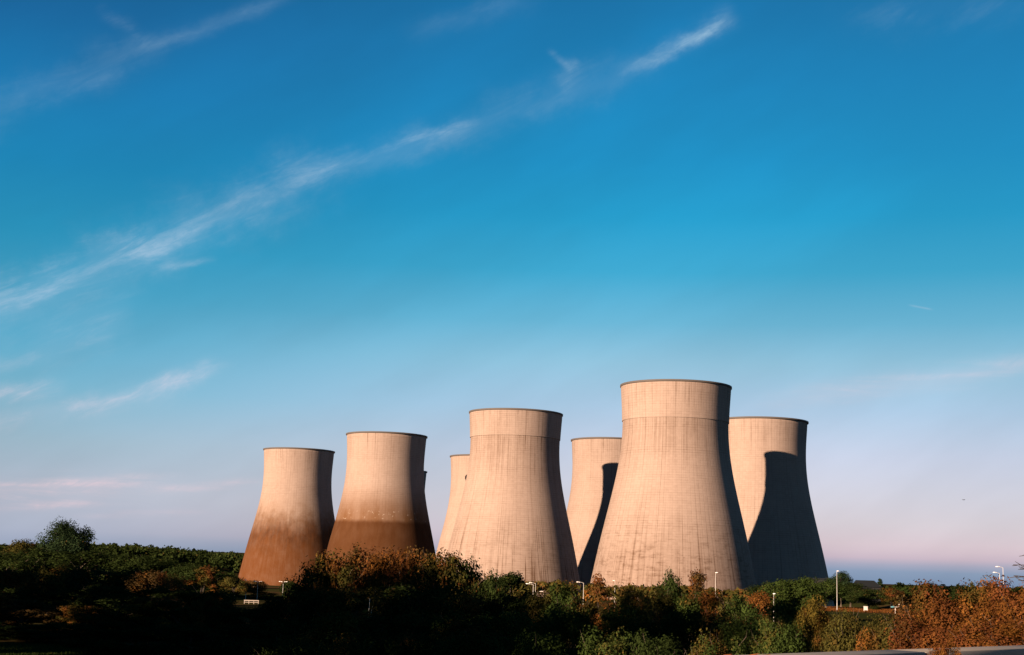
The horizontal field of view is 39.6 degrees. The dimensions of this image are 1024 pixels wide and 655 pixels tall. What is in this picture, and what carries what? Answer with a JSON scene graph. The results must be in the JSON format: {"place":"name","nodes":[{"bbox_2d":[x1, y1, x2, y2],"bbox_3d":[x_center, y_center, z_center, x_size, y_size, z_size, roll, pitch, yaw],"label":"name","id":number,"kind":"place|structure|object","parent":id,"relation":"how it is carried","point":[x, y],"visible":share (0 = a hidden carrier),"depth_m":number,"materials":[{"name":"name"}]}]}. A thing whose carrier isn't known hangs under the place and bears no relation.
{"place":"outdoors","nodes":[
{"label":"outdoors","id":0,"kind":"place"},
{"bbox_2d":[0,642,141,654],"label":"meadow grass","id":1,"kind":"structure","parent":0,"point":[23,649],"depth_m":123.34,"materials":[{"name":"green plant"}]},
{"bbox_2d":[0,545,1016,653],"bbox_3d":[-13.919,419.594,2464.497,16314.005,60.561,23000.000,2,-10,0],"label":"ground","id":2,"kind":"structure","parent":0,"point":[275,589],"depth_m":353.60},
{"bbox_2d":[1,538,38,554],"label":"broadleaf tree","id":3,"kind":"object","parent":2,"relation":"on","point":[22,544],"visible":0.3,"depth_m":397.67,"materials":[{"name":"green plant"}]},
{"bbox_2d":[0,568,44,605],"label":"broadleaf tree","id":4,"kind":"object","parent":2,"relation":"on","point":[13,579],"visible":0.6,"depth_m":198.03,"materials":[{"name":"green plant"}]},
{"bbox_2d":[0,551,44,574],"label":"broadleaf tree","id":5,"kind":"object","parent":2,"relation":"on","point":[18,564],"visible":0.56,"depth_m":307.42,"materials":[{"name":"green plant"}]},
{"bbox_2d":[0,599,64,639],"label":"bush","id":6,"kind":"object","parent":2,"relation":"on","point":[13,613],"visible":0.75,"depth_m":144.34,"materials":[{"name":"green plant"}]},
{"bbox_2d":[4,546,76,575],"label":"broadleaf tree","id":7,"kind":"object","parent":2,"relation":"on","point":[40,554],"visible":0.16,"depth_m":326.41,"materials":[{"name":"green plant"}]},
{"bbox_2d":[13,588,73,621],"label":"bush","id":8,"kind":"object","parent":2,"relation":"on","point":[26,593],"visible":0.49,"depth_m":178.45,"materials":[{"name":"green plant"}]},
{"bbox_2d":[13,601,94,635],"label":"bush","id":9,"kind":"object","parent":2,"relation":"on","point":[59,603],"visible":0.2,"depth_m":148.40,"materials":[{"name":"green plant"}]},
{"bbox_2d":[34,562,87,600],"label":"broadleaf tree","id":10,"kind":"object","parent":2,"relation":"on","point":[53,577],"visible":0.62,"depth_m":208.09,"materials":[{"name":"green plant"}]},
{"bbox_2d":[33,516,96,559],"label":"broadleaf tree","id":11,"kind":"object","parent":2,"relation":"on","point":[67,536],"visible":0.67,"depth_m":415.09,"materials":[{"name":"green plant"}]},
{"bbox_2d":[42,586,101,617],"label":"bush","id":12,"kind":"object","parent":2,"relation":"on","point":[70,594],"visible":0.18,"depth_m":180.13,"materials":[{"name":"green plant"}]},
{"bbox_2d":[39,549,117,577],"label":"broadleaf tree","id":13,"kind":"object","parent":2,"relation":"on","point":[95,559],"visible":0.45,"depth_m":318.42,"materials":[{"name":"green plant"}]},
{"bbox_2d":[42,603,116,638],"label":"bush","id":14,"kind":"object","parent":2,"relation":"on","point":[78,615],"visible":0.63,"depth_m":143.78,"materials":[{"name":"green plant"}]},
{"bbox_2d":[60,567,115,602],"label":"broadleaf tree","id":15,"kind":"object","parent":2,"relation":"on","point":[98,572],"visible":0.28,"depth_m":208.60,"materials":[{"name":"green plant"}]},
{"bbox_2d":[72,584,136,613],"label":"bush","id":16,"kind":"object","parent":2,"relation":"on","point":[96,591],"visible":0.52,"depth_m":176.18,"materials":[{"name":"green plant"}]},
{"bbox_2d":[64,595,160,631],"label":"bush","id":17,"kind":"object","parent":2,"relation":"on","point":[126,604],"visible":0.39,"depth_m":148.42,"materials":[{"name":"green plant"}]},
{"bbox_2d":[82,568,158,596],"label":"broadleaf tree","id":18,"kind":"object","parent":2,"relation":"on","point":[109,581],"visible":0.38,"depth_m":202.02,"materials":[{"name":"green plant"}]},
{"bbox_2d":[0,542,243,572],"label":"hill wood","id":19,"kind":"object","parent":2,"relation":"on","point":[226,559],"visible":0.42,"depth_m":1437.12,"materials":[{"name":"green plant"}]},
{"bbox_2d":[109,587,170,625],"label":"bush","id":20,"kind":"object","parent":2,"relation":"on","point":[154,592],"visible":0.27,"depth_m":175.63,"materials":[{"name":"green plant"}]},
{"bbox_2d":[102,553,180,575],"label":"broadleaf tree","id":21,"kind":"object","parent":2,"relation":"on","point":[146,562],"visible":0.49,"depth_m":316.84,"materials":[{"name":"green plant"}]},
{"bbox_2d":[110,595,186,633],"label":"bush","id":22,"kind":"object","parent":2,"relation":"on","point":[141,600],"visible":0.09,"depth_m":154.26,"materials":[{"name":"green plant"}]},
{"bbox_2d":[119,569,185,596],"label":"broadleaf tree","id":23,"kind":"object","parent":2,"relation":"on","point":[152,579],"visible":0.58,"depth_m":198.21,"materials":[{"name":"green plant"}]},
{"bbox_2d":[147,572,209,597],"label":"broadleaf tree","id":24,"kind":"object","parent":2,"relation":"on","point":[191,587],"visible":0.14,"depth_m":213.41,"materials":[{"name":"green plant"}]},
{"bbox_2d":[163,561,227,589],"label":"broadleaf tree","id":25,"kind":"object","parent":2,"relation":"on","point":[185,570],"visible":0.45,"depth_m":306.74,"materials":[{"name":"green plant"}]},
{"bbox_2d":[183,566,223,606],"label":"narrow tree","id":26,"kind":"object","parent":2,"relation":"on","point":[206,577],"visible":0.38,"depth_m":179.45,"materials":[{"name":"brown plant"}]},
{"bbox_2d":[194,585,239,605],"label":"broadleaf tree","id":27,"kind":"object","parent":2,"relation":"on","point":[230,598],"visible":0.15,"depth_m":189.46,"materials":[{"name":"green plant"}]},
{"bbox_2d":[218,576,249,596],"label":"broadleaf tree","id":28,"kind":"object","parent":2,"relation":"on","point":[231,582],"visible":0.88,"depth_m":299.00,"materials":[{"name":"green plant"}]},
{"bbox_2d":[247,579,267,593],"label":"broadleaf tree","id":29,"kind":"object","parent":2,"relation":"on","point":[260,586],"visible":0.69,"depth_m":347.86,"materials":[{"name":"green plant"}]},
{"bbox_2d":[239,447,334,585],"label":"cooling tower","id":30,"kind":"structure","parent":2,"relation":"on","point":[294,522],"depth_m":1187.07,"materials":[{"name":"concrete"}]},
{"bbox_2d":[276,568,335,624],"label":"broadleaf tree","id":31,"kind":"object","parent":2,"relation":"on","point":[290,598],"visible":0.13,"depth_m":124.01,"materials":[{"name":"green plant"}]},
{"bbox_2d":[291,547,364,615],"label":"broadleaf tree","id":32,"kind":"object","parent":2,"relation":"on","point":[340,576],"visible":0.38,"depth_m":121.26,"materials":[{"name":"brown plant"}]},
{"bbox_2d":[328,542,383,590],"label":"broadleaf tree","id":33,"kind":"object","parent":2,"relation":"on","point":[360,561],"visible":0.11,"depth_m":125.28,"materials":[{"name":"brown plant"}]},
{"bbox_2d":[322,431,435,572],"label":"cooling tower","id":34,"kind":"structure","parent":2,"relation":"on","point":[383,502],"depth_m":1038.62,"materials":[{"name":"concrete"}]},
{"bbox_2d":[361,545,420,624],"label":"broadleaf tree","id":35,"kind":"object","parent":2,"relation":"on","point":[385,571],"visible":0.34,"depth_m":119.12,"materials":[{"name":"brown plant"}]},
{"bbox_2d":[377,583,434,637],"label":"bush","id":36,"kind":"object","parent":2,"relation":"on","point":[395,593],"visible":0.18,"depth_m":98.09,"materials":[{"name":"green plant"}]},
{"bbox_2d":[393,541,445,606],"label":"broadleaf tree","id":37,"kind":"object","parent":2,"relation":"on","point":[418,556],"visible":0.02,"depth_m":122.51,"materials":[{"name":"brown plant"}]},
{"bbox_2d":[405,547,484,618],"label":"broadleaf tree","id":38,"kind":"object","parent":2,"relation":"on","point":[434,569],"visible":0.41,"depth_m":110.79,"materials":[{"name":"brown plant"}]},
{"bbox_2d":[436,454,469,559],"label":"cooling tower","id":39,"kind":"structure","parent":2,"relation":"on","point":[459,466],"depth_m":1166.38,"materials":[{"name":"concrete"}]},
{"bbox_2d":[440,555,496,618],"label":"broadleaf tree","id":40,"kind":"object","parent":2,"relation":"on","point":[474,575],"visible":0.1,"depth_m":111.30,"materials":[{"name":"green plant"}]},
{"bbox_2d":[466,567,509,616],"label":"broadleaf tree","id":41,"kind":"object","parent":2,"relation":"on","point":[493,584],"visible":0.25,"depth_m":104.53,"materials":[{"name":"green plant"}]},
{"bbox_2d":[496,571,524,615],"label":"narrow tree","id":42,"kind":"object","parent":2,"relation":"on","point":[512,581],"visible":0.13,"depth_m":119.56,"materials":[{"name":"green plant"}]},
{"bbox_2d":[446,408,580,596],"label":"cooling tower","id":43,"kind":"structure","parent":2,"relation":"on","point":[512,516],"depth_m":890.13,"materials":[{"name":"concrete"}]},
{"bbox_2d":[362,578,792,604],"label":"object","id":44,"kind":"object","parent":2,"relation":"on","point":[541,585],"visible":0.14,"depth_m":535.88,"materials":[{"name":"green plant"}]},
{"bbox_2d":[567,437,621,588],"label":"cooling tower","id":45,"kind":"structure","parent":2,"relation":"on","point":[595,461],"depth_m":1023.22,"materials":[{"name":"concrete"}]},
{"bbox_2d":[590,379,756,603],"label":"cooling tower","id":46,"kind":"structure","parent":2,"relation":"on","point":[674,504],"depth_m":748.75,"materials":[{"name":"concrete"}]},
{"bbox_2d":[729,416,833,606],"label":"cooling tower","id":47,"kind":"structure","parent":2,"relation":"on","point":[768,460],"depth_m":884.37,"materials":[{"name":"concrete"}]},
{"bbox_2d":[758,578,806,609],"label":"broadleaf tree","id":48,"kind":"object","parent":2,"relation":"on","point":[780,587],"visible":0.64,"depth_m":297.13,"materials":[{"name":"green plant"}]},
{"bbox_2d":[788,575,827,610],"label":"broadleaf tree","id":49,"kind":"object","parent":2,"relation":"on","point":[809,588],"visible":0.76,"depth_m":296.43,"materials":[{"name":"green plant"}]},
{"bbox_2d":[814,579,849,607],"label":"broadleaf tree","id":50,"kind":"object","parent":2,"relation":"on","point":[834,587],"visible":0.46,"depth_m":427.48,"materials":[{"name":"green plant"}]},
{"bbox_2d":[825,570,853,606],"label":"broadleaf tree","id":51,"kind":"object","parent":2,"relation":"on","point":[844,578],"visible":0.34,"depth_m":518.06,"materials":[{"name":"green plant"}]},
{"bbox_2d":[835,582,868,606],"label":"broadleaf tree","id":52,"kind":"object","parent":2,"relation":"on","point":[854,586],"visible":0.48,"depth_m":466.88,"materials":[{"name":"green plant"}]},
{"bbox_2d":[819,606,915,612],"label":"dry grass","id":53,"kind":"structure","parent":2,"relation":"on","point":[860,609],"depth_m":411.99,"materials":[{"name":"brown plant"}]},
{"bbox_2d":[854,580,880,602],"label":"house","id":54,"kind":"structure","parent":2,"relation":"on","point":[871,584],"depth_m":597.08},
{"bbox_2d":[848,588,888,606],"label":"broadleaf tree","id":55,"kind":"object","parent":2,"relation":"on","point":[869,594],"visible":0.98,"depth_m":447.06,"materials":[{"name":"green plant"}]},
{"bbox_2d":[875,587,907,607],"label":"broadleaf tree","id":56,"kind":"object","parent":2,"relation":"on","point":[894,593],"visible":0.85,"depth_m":446.93,"materials":[{"name":"brown plant"}]},
{"bbox_2d":[890,584,926,606],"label":"broadleaf tree","id":57,"kind":"object","parent":2,"relation":"on","point":[907,589],"visible":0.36,"depth_m":456.14,"materials":[{"name":"green plant"}]},
{"bbox_2d":[834,582,1022,603],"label":"distant treeline","id":58,"kind":"object","parent":2,"relation":"on","point":[899,584],"visible":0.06,"depth_m":1365.81,"materials":[{"name":"green plant"}]},
{"bbox_2d":[943,585,970,601],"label":"broadleaf tree","id":59,"kind":"object","parent":2,"relation":"on","point":[953,594],"visible":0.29,"depth_m":476.96,"materials":[{"name":"green plant"}]},
{"bbox_2d":[0,0,1023,587],"label":"sky","id":60,"kind":"structure","parent":0,"point":[231,230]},
{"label":"embankment","id":61,"kind":"structure","parent":0,"visible":0},
{"bbox_2d":[311,584,394,654],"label":"bush","id":62,"kind":"object","parent":61,"relation":"on","point":[346,596],"visible":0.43,"depth_m":94.71,"materials":[{"name":"green plant"}]},
{"bbox_2d":[382,580,473,642],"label":"bush","id":63,"kind":"object","parent":61,"relation":"on","point":[436,599],"visible":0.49,"depth_m":91.03,"materials":[{"name":"green plant"}]},
{"bbox_2d":[456,588,504,639],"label":"bush","id":64,"kind":"object","parent":61,"relation":"on","point":[472,604],"visible":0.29,"depth_m":83.19,"materials":[{"name":"green plant"}]},
{"bbox_2d":[481,588,539,642],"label":"bush","id":65,"kind":"object","parent":61,"relation":"on","point":[517,602],"visible":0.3,"depth_m":81.29,"materials":[{"name":"green plant"}]},
{"bbox_2d":[499,609,557,654],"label":"bush","id":66,"kind":"object","parent":61,"relation":"on","point":[509,646],"visible":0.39,"depth_m":46.59,"materials":[{"name":"green plant"}]},
{"bbox_2d":[512,625,567,654],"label":"bush","id":67,"kind":"object","parent":61,"relation":"on","point":[526,648],"visible":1,"depth_m":32.60,"materials":[{"name":"green plant"}]},
{"bbox_2d":[520,587,569,652],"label":"bush","id":68,"kind":"object","parent":61,"relation":"on","point":[534,603],"visible":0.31,"depth_m":65.22,"materials":[{"name":"green plant"}]},
{"bbox_2d":[535,578,598,654],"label":"bush","id":69,"kind":"object","parent":61,"relation":"on","point":[560,592],"visible":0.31,"depth_m":63.98,"materials":[{"name":"green plant"}]},
{"bbox_2d":[537,603,601,654],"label":"bush","id":70,"kind":"object","parent":61,"relation":"on","point":[570,626],"visible":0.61,"depth_m":45.38,"materials":[{"name":"green plant"}]},
{"bbox_2d":[569,573,630,652],"bbox_3d":[4.269,14.284,63.568,3.597,6.497,3.404,-2,-10,19],"label":"bush","id":71,"kind":"object","parent":61,"relation":"on","point":[601,591],"visible":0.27,"depth_m":63.52,"materials":[{"name":"brown plant"}]},
{"bbox_2d":[577,625,634,654],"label":"bush","id":72,"kind":"object","parent":61,"relation":"on","point":[611,649],"visible":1,"depth_m":30.87,"materials":[{"name":"green plant"}]},
{"bbox_2d":[583,598,652,654],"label":"bush","id":73,"kind":"object","parent":61,"relation":"on","point":[613,620],"visible":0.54,"depth_m":44.52,"materials":[{"name":"green plant"}]},
{"bbox_2d":[601,583,661,651],"bbox_3d":[5.193,13.674,59.549,2.331,5.917,2.787,-7,-13,41],"label":"bush","id":74,"kind":"object","parent":61,"relation":"on","point":[641,599],"visible":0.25,"depth_m":59.46,"materials":[{"name":"green plant"}]},
{"bbox_2d":[618,608,691,654],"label":"bush","id":75,"kind":"object","parent":61,"relation":"on","point":[667,627],"visible":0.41,"depth_m":43.68,"materials":[{"name":"green plant"}]},
{"bbox_2d":[628,628,684,654],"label":"bush","id":76,"kind":"object","parent":61,"relation":"on","point":[647,647],"visible":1,"depth_m":28.70,"materials":[{"name":"green plant"}]},
{"bbox_2d":[645,588,686,638],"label":"bush","id":77,"kind":"object","parent":61,"relation":"on","point":[664,603],"visible":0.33,"depth_m":61.89,"materials":[{"name":"green plant"}]},
{"bbox_2d":[655,566,687,639],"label":"broadleaf tree","id":78,"kind":"object","parent":61,"relation":"on","point":[670,584],"visible":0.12,"depth_m":91.27,"materials":[{"name":"green plant"}]},
{"bbox_2d":[671,590,716,646],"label":"bush","id":79,"kind":"object","parent":61,"relation":"on","point":[683,602],"visible":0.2,"depth_m":65.30,"materials":[{"name":"green plant"}]},
{"bbox_2d":[681,567,707,646],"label":"narrow tree","id":80,"kind":"object","parent":61,"relation":"on","point":[696,584],"visible":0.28,"depth_m":91.48,"materials":[{"name":"brown plant"}]},
{"bbox_2d":[670,605,735,654],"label":"bush","id":81,"kind":"object","parent":61,"relation":"on","point":[695,615],"visible":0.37,"depth_m":42.57,"materials":[{"name":"green plant"}]},
{"bbox_2d":[684,589,734,646],"bbox_3d":[8.800,14.188,61.682,2.913,5.691,2.969,-5,-12,36],"label":"bush","id":82,"kind":"object","parent":61,"relation":"on","point":[711,602],"visible":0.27,"depth_m":62.01,"materials":[{"name":"brown plant"}]},
{"bbox_2d":[684,628,746,654],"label":"bush","id":83,"kind":"object","parent":61,"relation":"on","point":[707,648],"visible":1,"depth_m":26.93,"materials":[{"name":"green plant"}]},
{"bbox_2d":[709,609,772,654],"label":"bush","id":84,"kind":"object","parent":61,"relation":"on","point":[749,629],"visible":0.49,"depth_m":39.60,"materials":[{"name":"green plant"}]},
{"bbox_2d":[725,591,767,653],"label":"bush","id":85,"kind":"object","parent":61,"relation":"on","point":[737,605],"visible":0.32,"depth_m":57.60,"materials":[{"name":"green plant"}]},
{"bbox_2d":[743,586,775,623],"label":"bush","id":86,"kind":"object","parent":61,"relation":"on","point":[764,600],"visible":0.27,"depth_m":81.57,"materials":[{"name":"brown plant"}]},
{"bbox_2d":[750,614,809,653],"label":"bush","id":87,"kind":"object","parent":61,"relation":"on","point":[788,641],"visible":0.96,"depth_m":35.55,"materials":[{"name":"green plant"}]},
{"bbox_2d":[761,595,813,649],"bbox_3d":[9.469,11.805,49.623,2.428,5.023,2.272,7,-11,-30],"label":"bush","id":88,"kind":"object","parent":61,"relation":"on","point":[784,611],"visible":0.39,"depth_m":49.95,"materials":[{"name":"green plant"}]},
{"bbox_2d":[793,594,840,652],"bbox_3d":[9.276,10.590,43.705,1.683,4.831,1.818,-1,-10,16],"label":"bush","id":89,"kind":"object","parent":61,"relation":"on","point":[813,611],"visible":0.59,"depth_m":43.81,"materials":[{"name":"green plant"}]},
{"bbox_2d":[818,608,863,651],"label":"bush","id":90,"kind":"object","parent":61,"relation":"on","point":[836,637],"visible":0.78,"depth_m":35.59,"materials":[{"name":"green plant"}]},
{"bbox_2d":[825,608,863,650],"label":"bush","id":91,"kind":"object","parent":61,"relation":"on","point":[854,615],"visible":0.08,"depth_m":45.64,"materials":[{"name":"green plant"}]},
{"bbox_2d":[854,612,894,650],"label":"bush","id":92,"kind":"object","parent":61,"relation":"on","point":[866,635],"visible":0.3,"depth_m":33.85,"materials":[{"name":"green plant"}]},
{"bbox_2d":[757,645,1023,654],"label":"parapet","id":93,"kind":"structure","parent":61,"relation":"on","point":[1004,650],"depth_m":12.41,"materials":[{"name":"concrete"}]},
{"bbox_2d":[859,615,921,650],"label":"bush","id":94,"kind":"object","parent":61,"relation":"on","point":[881,643],"visible":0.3,"depth_m":27.94,"materials":[{"name":"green plant"}]},
{"bbox_2d":[880,594,948,626],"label":"bush","id":95,"kind":"object","parent":61,"relation":"on","point":[896,614],"visible":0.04,"depth_m":34.07,"materials":[{"name":"brown plant"}]},
{"bbox_2d":[882,604,957,649],"bbox_3d":[7.521,6.463,25.685,1.918,2.867,1.844,-3,-11,27],"label":"bush","id":96,"kind":"object","parent":61,"relation":"on","point":[900,640],"visible":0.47,"depth_m":25.97,"materials":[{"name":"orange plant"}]},
{"bbox_2d":[904,622,972,648],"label":"bush","id":97,"kind":"object","parent":61,"relation":"on","point":[934,635],"visible":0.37,"depth_m":19.94,"materials":[{"name":"orange plant"}]},
{"bbox_2d":[906,579,980,626],"bbox_3d":[10.012,7.958,32.803,2.591,4.241,2.516,1,-10,4],"label":"bush","id":98,"kind":"object","parent":61,"relation":"on","point":[922,599],"visible":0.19,"depth_m":32.80,"materials":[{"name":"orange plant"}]},
{"bbox_2d":[926,637,961,654],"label":"bush","id":99,"kind":"object","parent":61,"relation":"on","point":[943,650],"visible":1,"depth_m":11.58,"materials":[{"name":"brown plant"}]},
{"bbox_2d":[922,598,973,635],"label":"bush","id":100,"kind":"object","parent":61,"relation":"on","point":[949,617],"visible":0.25,"depth_m":24.93,"materials":[{"name":"brown plant"}]},
{"bbox_2d":[951,574,1003,615],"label":"bush","id":101,"kind":"object","parent":61,"relation":"on","point":[979,590],"visible":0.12,"depth_m":32.82,"materials":[{"name":"brown plant"}]},
{"bbox_2d":[942,614,1023,647],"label":"bush","id":102,"kind":"object","parent":61,"relation":"on","point":[962,639],"visible":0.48,"depth_m":18.86,"materials":[{"name":"orange plant"}]},
{"bbox_2d":[961,592,1021,644],"bbox_3d":[7.922,5.522,22.892,1.697,2.535,1.940,0,-10,12],"label":"bush","id":103,"kind":"object","parent":61,"relation":"on","point":[984,609],"visible":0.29,"depth_m":22.90,"materials":[{"name":"orange plant"}]},
{"bbox_2d":[971,620,1023,646],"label":"bush","id":104,"kind":"object","parent":61,"relation":"on","point":[997,638],"visible":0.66,"depth_m":18.04,"materials":[{"name":"orange plant"}]},
{"bbox_2d":[972,574,1023,615],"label":"bush","id":105,"kind":"object","parent":61,"relation":"on","point":[997,593],"visible":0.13,"depth_m":26.86,"materials":[{"name":"brown plant"}]},
{"bbox_2d":[978,586,1023,637],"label":"bush","id":106,"kind":"object","parent":61,"relation":"on","point":[1019,603],"visible":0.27,"depth_m":22.01,"materials":[{"name":"orange plant"}]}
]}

